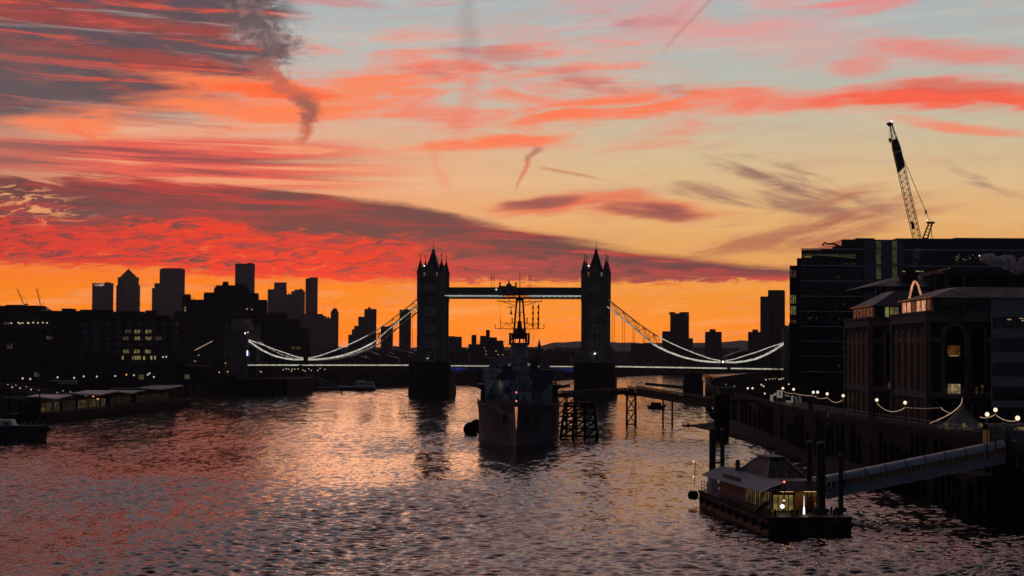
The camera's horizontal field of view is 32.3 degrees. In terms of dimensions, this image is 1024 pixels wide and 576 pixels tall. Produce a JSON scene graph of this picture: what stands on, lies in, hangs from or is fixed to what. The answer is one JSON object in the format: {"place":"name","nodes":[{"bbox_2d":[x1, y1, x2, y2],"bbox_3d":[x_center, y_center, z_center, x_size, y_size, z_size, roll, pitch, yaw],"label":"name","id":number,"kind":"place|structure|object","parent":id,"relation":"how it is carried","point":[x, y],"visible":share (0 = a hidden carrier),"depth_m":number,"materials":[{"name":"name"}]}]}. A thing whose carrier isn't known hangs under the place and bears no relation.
{"place":"outdoors","nodes":[
{"label":"outdoors","id":0,"kind":"place"},
{"bbox_2d":[176,361,212,383],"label":"building","id":1,"kind":"structure","parent":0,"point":[194,374],"depth_m":719.46,"materials":[{"name":"concrete"}]},
{"bbox_2d":[0,363,658,382],"bbox_3d":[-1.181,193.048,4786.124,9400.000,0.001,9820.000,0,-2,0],"label":"ground","id":2,"kind":"structure","parent":0,"point":[312,369],"depth_m":1235.85,"materials":[{"name":"black"}]},
{"bbox_2d":[25,354,47,381],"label":"bare tree","id":3,"kind":"object","parent":2,"relation":"on","point":[36,356],"visible":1,"depth_m":638.96,"materials":[{"name":"brown plant"}]},
{"bbox_2d":[0,305,79,378],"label":"office building","id":4,"kind":"structure","parent":2,"relation":"on","point":[48,335],"depth_m":759.97,"materials":[{"name":"concrete"}]},
{"bbox_2d":[50,380,77,383],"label":"quay kiosk","id":5,"kind":"object","parent":2,"relation":"on","point":[67,381],"visible":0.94,"depth_m":639.13,"materials":[{"name":"metal"}]},
{"bbox_2d":[92,282,113,309],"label":"office tower","id":6,"kind":"structure","parent":2,"relation":"on","point":[102,296],"depth_m":4502.18,"materials":[{"name":"metal"}]},
{"bbox_2d":[78,310,177,384],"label":"brick warehouse","id":7,"kind":"structure","parent":2,"relation":"on","point":[139,345],"depth_m":699.52,"materials":[{"name":"brick"}]},
{"bbox_2d":[116,267,139,310],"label":"office tower","id":8,"kind":"structure","parent":2,"relation":"on","point":[128,292],"depth_m":4562.52,"materials":[{"name":"glass"}]},
{"bbox_2d":[152,283,159,314],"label":"office tower","id":9,"kind":"structure","parent":2,"relation":"on","point":[155,297],"depth_m":4702.20,"materials":[{"name":"concrete"}]},
{"bbox_2d":[159,268,184,317],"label":"office tower","id":10,"kind":"structure","parent":2,"relation":"on","point":[172,287],"depth_m":4602.86,"materials":[{"name":"metal"}]},
{"bbox_2d":[174,282,309,374],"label":"hotel","id":11,"kind":"structure","parent":2,"relation":"on","point":[204,321],"depth_m":1016.84,"materials":[{"name":"concrete"}]},
{"bbox_2d":[235,263,254,292],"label":"apartment tower","id":12,"kind":"structure","parent":2,"relation":"on","point":[245,274],"depth_m":4304.10,"materials":[{"name":"metal"}]},
{"bbox_2d":[267,282,286,312],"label":"office tower","id":13,"kind":"structure","parent":2,"relation":"on","point":[277,292],"depth_m":4802.33,"materials":[{"name":"concrete"}]},
{"bbox_2d":[284,289,304,318],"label":"apartment tower","id":14,"kind":"structure","parent":2,"relation":"on","point":[294,304],"depth_m":4651.77,"materials":[{"name":"concrete"}]},
{"bbox_2d":[305,277,317,313],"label":"apartment tower","id":15,"kind":"structure","parent":2,"relation":"on","point":[311,297],"depth_m":4202.23,"materials":[{"name":"concrete"}]},
{"bbox_2d":[299,313,330,351],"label":"apartment block","id":16,"kind":"structure","parent":2,"relation":"on","point":[318,326],"depth_m":3599.52,"materials":[{"name":"concrete"}]},
{"bbox_2d":[330,300,338,346],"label":"apartment tower","id":17,"kind":"structure","parent":2,"relation":"on","point":[334,327],"depth_m":3399.42,"materials":[{"name":"metal"}]},
{"bbox_2d":[348,307,376,351],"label":"apartment tower","id":18,"kind":"structure","parent":2,"relation":"on","point":[366,325],"depth_m":3000.51,"materials":[{"name":"concrete"}]},
{"bbox_2d":[381,326,392,349],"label":"apartment block","id":19,"kind":"structure","parent":2,"relation":"on","point":[384,344],"depth_m":2598.96,"materials":[{"name":"concrete"}]},
{"bbox_2d":[399,309,410,351],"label":"apartment tower","id":20,"kind":"structure","parent":2,"relation":"on","point":[405,333],"depth_m":2899.28,"materials":[{"name":"concrete"}]},
{"bbox_2d":[449,336,461,349],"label":"apartment block","id":21,"kind":"structure","parent":2,"relation":"on","point":[455,343],"depth_m":2299.11,"materials":[{"name":"grey concrete"}]},
{"bbox_2d":[468,330,503,357],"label":"apartment block","id":22,"kind":"structure","parent":2,"relation":"on","point":[488,346],"depth_m":1799.04,"materials":[{"name":"concrete"}]},
{"bbox_2d":[310,346,768,366],"bbox_3d":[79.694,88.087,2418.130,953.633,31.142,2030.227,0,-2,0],"label":"distant town","id":23,"kind":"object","parent":2,"relation":"on","point":[464,354],"visible":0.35,"depth_m":1787.03},
{"bbox_2d":[631,343,656,364],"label":"wharf building","id":24,"kind":"structure","parent":2,"relation":"on","point":[639,353],"depth_m":2148.53,"materials":[{"name":"concrete"}]},
{"bbox_2d":[662,312,692,365],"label":"apartment tower","id":25,"kind":"structure","parent":2,"relation":"on","point":[677,334],"depth_m":1999.63,"materials":[{"name":"concrete"}]},
{"bbox_2d":[705,329,721,367],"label":"tower block","id":26,"kind":"structure","parent":2,"relation":"on","point":[713,343],"depth_m":1899.04,"materials":[{"name":"concrete"}]},
{"bbox_2d":[748,329,759,355],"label":"tower block","id":27,"kind":"structure","parent":2,"relation":"on","point":[754,340],"depth_m":1799.29,"materials":[{"name":"concrete"}]},
{"bbox_2d":[760,290,784,355],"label":"apartment tower","id":28,"kind":"structure","parent":2,"relation":"on","point":[774,300],"depth_m":1700.57,"materials":[{"name":"grey concrete"}]},
{"bbox_2d":[985,412,988,458],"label":"globe lamp","id":29,"kind":"object","parent":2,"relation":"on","point":[987,415],"visible":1,"depth_m":201.26,"materials":[{"name":"grey metal"}]},
{"bbox_2d":[0,369,1023,575],"bbox_3d":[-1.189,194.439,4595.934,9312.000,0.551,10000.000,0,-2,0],"label":"water","id":30,"kind":"structure","parent":0,"point":[389,481],"depth_m":239.00,"materials":[{"name":"black liquid"}]},
{"bbox_2d":[0,419,49,440],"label":"work barge","id":31,"kind":"object","parent":30,"relation":"on","point":[11,430],"visible":0.99,"depth_m":399.32,"materials":[{"name":"black paint"}]},
{"bbox_2d":[1,375,190,422],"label":"landing stage","id":32,"kind":"object","parent":30,"relation":"in","point":[52,407],"visible":1,"depth_m":555.10,"materials":[{"name":"metal"}]},
{"bbox_2d":[0,374,234,412],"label":"river wall","id":33,"kind":"structure","parent":30,"relation":"in","point":[186,390],"depth_m":680.93,"materials":[{"name":"stone"}]},
{"bbox_2d":[0,383,94,405],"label":"access gangway","id":34,"kind":"object","parent":33,"relation":"attached to","point":[31,392],"visible":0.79,"depth_m":584.08,"materials":[{"name":"grey"}]},
{"bbox_2d":[223,376,312,394],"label":"wharf platform","id":35,"kind":"structure","parent":30,"relation":"in","point":[275,385],"depth_m":876.95,"materials":[{"name":"stone"}]},
{"bbox_2d":[284,373,342,389],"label":"floating stage","id":36,"kind":"object","parent":30,"relation":"on","point":[323,388],"visible":0.48,"depth_m":994.17,"materials":[{"name":"black paint"}]},
{"bbox_2d":[306,373,337,387],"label":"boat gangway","id":37,"kind":"object","parent":36,"relation":"on","point":[322,382],"visible":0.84,"depth_m":988.65,"materials":[{"name":"metal"}]},
{"bbox_2d":[338,380,376,389],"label":"tour boat","id":38,"kind":"object","parent":30,"relation":"on","point":[361,385],"visible":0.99,"depth_m":983.47,"materials":[{"name":"black paint"}]},
{"bbox_2d":[300,370,564,386],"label":"river wall","id":39,"kind":"structure","parent":30,"relation":"in","point":[386,378],"depth_m":1107.95,"materials":[{"name":"stone"}]},
{"bbox_2d":[463,422,477,434],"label":"fender float","id":40,"kind":"object","parent":30,"relation":"on","point":[470,428],"visible":0.82,"depth_m":444.61,"materials":[{"name":"black rubber"}]},
{"bbox_2d":[195,242,789,396],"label":"suspension bridge","id":41,"kind":"structure","parent":30,"relation":"in","point":[433,370],"depth_m":880.60,"materials":[{"name":"stone"}]},
{"bbox_2d":[549,356,570,365],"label":"double decker bus","id":42,"kind":"object","parent":41,"relation":"on","point":[559,360],"visible":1,"depth_m":876.87,"materials":[{"name":"red metal"}]},
{"bbox_2d":[468,286,570,447],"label":"warship","id":43,"kind":"object","parent":30,"relation":"on","point":[523,383],"visible":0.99,"depth_m":423.35,"materials":[{"name":"paint"}]},
{"bbox_2d":[559,397,577,427],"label":"mooring dolphin","id":44,"kind":"object","parent":30,"relation":"in","point":[566,415],"visible":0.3,"depth_m":483.21},
{"bbox_2d":[559,402,598,438],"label":"mooring dolphin","id":45,"kind":"object","parent":30,"relation":"in","point":[583,405],"visible":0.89,"depth_m":427.73},
{"bbox_2d":[624,394,636,424],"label":"walkway trestle","id":46,"kind":"object","parent":30,"relation":"in","point":[628,396],"visible":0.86,"depth_m":516.84,"materials":[{"name":"brown metal"}]},
{"bbox_2d":[628,386,713,408],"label":"visitor walkway","id":47,"kind":"structure","parent":46,"relation":"on","point":[676,397],"depth_m":480.35,"materials":[{"name":"black paint"}]},
{"bbox_2d":[558,388,633,397],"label":"ship brow","id":48,"kind":"object","parent":47,"relation":"attached to","point":[592,392],"visible":0.93,"depth_m":489.54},
{"bbox_2d":[647,401,665,408],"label":"motor launch","id":49,"kind":"object","parent":30,"relation":"on","point":[655,405],"visible":0.92,"depth_m":671.57,"materials":[{"name":"black paint"}]},
{"bbox_2d":[662,400,672,425],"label":"pile bent","id":50,"kind":"object","parent":30,"relation":"in","point":[663,413],"visible":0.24,"depth_m":506.37,"materials":[{"name":"brown metal"}]},
{"bbox_2d":[682,373,714,398],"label":"floating pier house","id":51,"kind":"structure","parent":30,"relation":"on","point":[692,383],"depth_m":798.89,"materials":[{"name":"black paint"}]},
{"bbox_2d":[706,428,718,486],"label":"mooring pile","id":52,"kind":"object","parent":30,"relation":"in","point":[712,448],"visible":0.49,"depth_m":241.99,"materials":[{"name":"black paint"}]},
{"bbox_2d":[718,428,724,483],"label":"mooring pile","id":53,"kind":"object","parent":30,"relation":"in","point":[722,446],"visible":0.49,"depth_m":243.13,"materials":[{"name":"black paint"}]},
{"bbox_2d":[705,377,758,427],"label":"river wall","id":54,"kind":"structure","parent":30,"relation":"in","point":[748,415],"depth_m":486.61,"materials":[{"name":"stone"}]},
{"bbox_2d":[645,383,682,388],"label":"pontoon walkway","id":55,"kind":"structure","parent":54,"relation":"attached to","point":[664,385],"depth_m":821.19,"materials":[{"name":"metal"}]},
{"bbox_2d":[709,384,758,435],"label":"jetty head","id":56,"kind":"object","parent":30,"relation":"in","point":[720,415],"visible":0.98,"depth_m":445.19},
{"bbox_2d":[688,454,852,535],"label":"passenger pier","id":57,"kind":"structure","parent":30,"relation":"on","point":[765,493],"depth_m":208.55,"materials":[{"name":"black paint"}]},
{"bbox_2d":[773,495,777,510],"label":"lit window","id":58,"kind":"structure","parent":57,"relation":"in","point":[775,497],"depth_m":206.34,"materials":[{"name":"yellow glass"}]},
{"bbox_2d":[804,440,814,511],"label":"mooring pile","id":59,"kind":"object","parent":30,"relation":"in","point":[809,507],"visible":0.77,"depth_m":206.58,"materials":[{"name":"black paint"}]},
{"bbox_2d":[813,441,828,513],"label":"mooring pile","id":60,"kind":"object","parent":30,"relation":"in","point":[820,508],"visible":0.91,"depth_m":203.40,"materials":[{"name":"black paint"}]},
{"bbox_2d":[838,453,846,513],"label":"mooring pile","id":61,"kind":"object","parent":30,"relation":"in","point":[840,482],"visible":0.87,"depth_m":204.58,"materials":[{"name":"black paint"}]},
{"bbox_2d":[758,398,1023,521],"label":"river wall","id":62,"kind":"structure","parent":30,"relation":"in","point":[858,440],"depth_m":283.52,"materials":[{"name":"concrete"}]},
{"bbox_2d":[808,401,980,434],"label":"quay railing","id":63,"kind":"object","parent":62,"relation":"on","point":[872,414],"visible":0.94,"depth_m":293.21,"materials":[{"name":"metal"}]},
{"bbox_2d":[993,408,997,451],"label":"globe lamp","id":64,"kind":"object","parent":62,"relation":"on","point":[995,410],"visible":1,"depth_m":212.28,"materials":[{"name":"grey metal"}]},
{"bbox_2d":[1015,416,1019,466],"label":"globe lamp","id":65,"kind":"object","parent":62,"relation":"on","point":[1017,418],"visible":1,"depth_m":183.41,"materials":[{"name":"grey metal"}]},
{"bbox_2d":[825,439,1007,516],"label":"covered gangway","id":66,"kind":"object","parent":30,"relation":"in","point":[883,475],"visible":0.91,"depth_m":223.28,"materials":[{"name":"metal"}]},
{"bbox_2d":[826,447,1005,498],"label":"window frame","id":67,"kind":"structure","parent":66,"relation":"in","point":[1004,447],"depth_m":223.22,"materials":[{"name":"metal"}]},
{"bbox_2d":[954,422,1023,516],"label":"pier entrance","id":68,"kind":"object","parent":30,"relation":"in","point":[1006,431],"visible":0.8,"depth_m":225.56,"materials":[{"name":"black paint"}]},
{"bbox_2d":[0,0,1023,347],"label":"sky","id":69,"kind":"structure","parent":0,"point":[699,146],"materials":[{"name":"orange"}]},
{"bbox_2d":[342,340,747,350],"bbox_3d":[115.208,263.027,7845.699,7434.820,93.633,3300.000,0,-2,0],"label":"hills","id":70,"kind":"structure","parent":0,"point":[741,344],"depth_m":7420.55,"materials":[{"name":"black"}]},
{"bbox_2d":[691,420,894,480],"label":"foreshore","id":71,"kind":"structure","parent":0,"point":[745,432],"depth_m":390.83,"materials":[{"name":"brown soil"}]},
{"bbox_2d":[710,372,980,430],"bbox_3d":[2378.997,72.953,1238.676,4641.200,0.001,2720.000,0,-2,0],"label":"ground","id":72,"kind":"structure","parent":0,"point":[755,380],"depth_m":682.32,"materials":[{"name":"black"}]},
{"bbox_2d":[769,311,787,372],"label":"warehouse","id":73,"kind":"structure","parent":72,"relation":"on","point":[775,336],"depth_m":1249.54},
{"bbox_2d":[769,369,788,392],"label":"bare tree","id":74,"kind":"object","parent":72,"relation":"on","point":[777,377],"visible":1,"depth_m":554.06,"materials":[{"name":"brown plant"}]},
{"bbox_2d":[843,291,931,414],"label":"brick wharf building","id":75,"kind":"structure","parent":72,"relation":"on","point":[866,355],"depth_m":354.65,"materials":[{"name":"brick"}]},
{"bbox_2d":[847,333,850,383],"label":"lancet window","id":76,"kind":"structure","parent":75,"relation":"in","point":[848,336],"depth_m":373.00,"materials":[{"name":"glass"}]},
{"bbox_2d":[851,333,854,384],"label":"lancet window","id":77,"kind":"structure","parent":75,"relation":"in","point":[852,337],"depth_m":368.57,"materials":[{"name":"glass"}]},
{"bbox_2d":[851,392,854,409],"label":"arch window","id":78,"kind":"structure","parent":75,"relation":"in","point":[853,396],"depth_m":367.94,"materials":[{"name":"glass"}]},
{"bbox_2d":[855,333,858,384],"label":"lancet window","id":79,"kind":"structure","parent":75,"relation":"in","point":[857,335],"depth_m":363.74,"materials":[{"name":"glass"}]},
{"bbox_2d":[860,333,863,384],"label":"lancet window","id":80,"kind":"structure","parent":75,"relation":"in","point":[861,335],"depth_m":359.15,"materials":[{"name":"glass"}]},
{"bbox_2d":[860,393,863,411],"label":"arch window","id":81,"kind":"structure","parent":75,"relation":"in","point":[861,395],"depth_m":358.98,"materials":[{"name":"glass"}]},
{"bbox_2d":[864,332,866,385],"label":"lancet window","id":82,"kind":"structure","parent":75,"relation":"in","point":[865,338],"depth_m":355.23,"materials":[{"name":"glass"}]},
{"bbox_2d":[873,394,879,413],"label":"arch window","id":83,"kind":"structure","parent":75,"relation":"in","point":[875,396],"depth_m":351.18,"materials":[{"name":"glass"}]},
{"bbox_2d":[882,394,889,414],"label":"arch window","id":84,"kind":"structure","parent":75,"relation":"in","point":[885,398],"depth_m":351.18,"materials":[{"name":"glass"}]},
{"bbox_2d":[790,238,1023,398],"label":"glass office block","id":85,"kind":"structure","parent":72,"relation":"on","point":[823,279],"depth_m":480.47,"materials":[{"name":"grey glass"}]},
{"bbox_2d":[822,242,842,248],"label":"roof crane","id":86,"kind":"object","parent":85,"relation":"on","point":[836,246],"visible":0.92,"depth_m":484.57,"materials":[{"name":"brown metal"}]},
{"bbox_2d":[876,250,880,264],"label":"stair window","id":87,"kind":"structure","parent":85,"relation":"in","point":[878,252],"depth_m":480.35,"materials":[{"name":"green glass"}]},
{"bbox_2d":[876,267,880,278],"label":"stair window","id":88,"kind":"structure","parent":85,"relation":"in","point":[878,269],"depth_m":480.24,"materials":[{"name":"green"}]},
{"bbox_2d":[892,250,896,264],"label":"stair window","id":89,"kind":"structure","parent":85,"relation":"in","point":[894,252],"depth_m":480.35,"materials":[{"name":"green glass"}]},
{"bbox_2d":[886,120,934,237],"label":"luffing crane","id":90,"kind":"object","parent":72,"relation":"on","point":[898,156],"visible":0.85,"depth_m":641.12,"materials":[{"name":"black paint"}]},
{"bbox_2d":[908,280,921,298],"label":"glass vault","id":91,"kind":"object","parent":72,"relation":"on","point":[915,290],"visible":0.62,"depth_m":327.17,"materials":[{"name":"orange"}]},
{"bbox_2d":[889,287,1023,424],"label":"brick wharf building","id":92,"kind":"structure","parent":72,"relation":"on","point":[940,348],"depth_m":297.83,"materials":[{"name":"brick"}]},
{"bbox_2d":[894,331,899,388],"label":"lancet window","id":93,"kind":"structure","parent":92,"relation":"in","point":[896,341],"depth_m":321.00,"materials":[{"name":"glass"}]},
{"bbox_2d":[895,397,898,418],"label":"arch window","id":94,"kind":"structure","parent":92,"relation":"in","point":[896,400],"depth_m":320.45,"materials":[{"name":"glass"}]},
{"bbox_2d":[900,330,905,388],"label":"lancet window","id":95,"kind":"structure","parent":92,"relation":"in","point":[902,341],"depth_m":315.41,"materials":[{"name":"glass"}]},
{"bbox_2d":[901,398,904,419],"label":"arch window","id":96,"kind":"structure","parent":92,"relation":"in","point":[902,405],"depth_m":315.87,"materials":[{"name":"glass"}]},
{"bbox_2d":[907,330,911,389],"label":"lancet window","id":97,"kind":"structure","parent":92,"relation":"in","point":[909,345],"depth_m":310.59,"materials":[{"name":"glass"}]},
{"bbox_2d":[907,398,911,420],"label":"arch window","id":98,"kind":"structure","parent":92,"relation":"in","point":[909,406],"depth_m":310.37,"materials":[{"name":"glass"}]},
{"bbox_2d":[913,329,918,390],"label":"lancet window","id":99,"kind":"structure","parent":92,"relation":"in","point":[915,335],"depth_m":305.85,"materials":[{"name":"glass"}]},
{"bbox_2d":[914,399,917,421],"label":"arch window","id":100,"kind":"structure","parent":92,"relation":"in","point":[915,401],"depth_m":305.59,"materials":[{"name":"glass"}]},
{"bbox_2d":[920,329,924,390],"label":"lancet window","id":101,"kind":"structure","parent":92,"relation":"in","point":[922,356],"depth_m":300.82,"materials":[{"name":"glass"}]},
{"bbox_2d":[920,400,924,422],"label":"arch window","id":102,"kind":"structure","parent":92,"relation":"in","point":[922,411],"depth_m":300.52,"materials":[{"name":"glass"}]},
{"bbox_2d":[931,401,939,424],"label":"arch window","id":103,"kind":"structure","parent":92,"relation":"in","point":[935,413],"depth_m":297.24,"materials":[{"name":"glass"}]},
{"bbox_2d":[947,346,959,355],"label":"lit window","id":104,"kind":"structure","parent":92,"relation":"in","point":[951,350],"depth_m":297.31,"materials":[{"name":"orange glass"}]},
{"bbox_2d":[951,402,959,415],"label":"arch window","id":105,"kind":"structure","parent":92,"relation":"in","point":[954,405],"depth_m":297.31,"materials":[{"name":"glass"}]},
{"bbox_2d":[969,325,977,385],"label":"lancet window","id":106,"kind":"structure","parent":92,"relation":"in","point":[973,341],"depth_m":297.60,"materials":[{"name":"glass"}]},
{"bbox_2d":[971,402,979,421],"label":"arch window","id":107,"kind":"structure","parent":92,"relation":"in","point":[975,407],"depth_m":297.24,"materials":[{"name":"glass"}]},
{"bbox_2d":[976,325,985,385],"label":"lancet window","id":108,"kind":"structure","parent":92,"relation":"in","point":[981,330],"depth_m":297.60,"materials":[{"name":"glass"}]},
{"bbox_2d":[930,398,983,431],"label":"pointed tent","id":109,"kind":"object","parent":72,"relation":"on","point":[961,415],"visible":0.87,"depth_m":255.91,"materials":[{"name":"fabric"}]},
{"bbox_2d":[990,297,1023,422],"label":"ribbon window office","id":110,"kind":"structure","parent":72,"relation":"on","point":[1007,348],"depth_m":267.98,"materials":[{"name":"black glass"}]},
{"bbox_2d":[774,401,980,435],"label":"pavement","id":111,"kind":"structure","parent":0,"point":[802,405],"depth_m":326.22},
{"bbox_2d":[846,267,1023,296],"bbox_3d":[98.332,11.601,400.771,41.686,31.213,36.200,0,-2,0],"label":"roof","id":112,"kind":"structure","parent":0,"point":[938,279],"depth_m":383.89,"materials":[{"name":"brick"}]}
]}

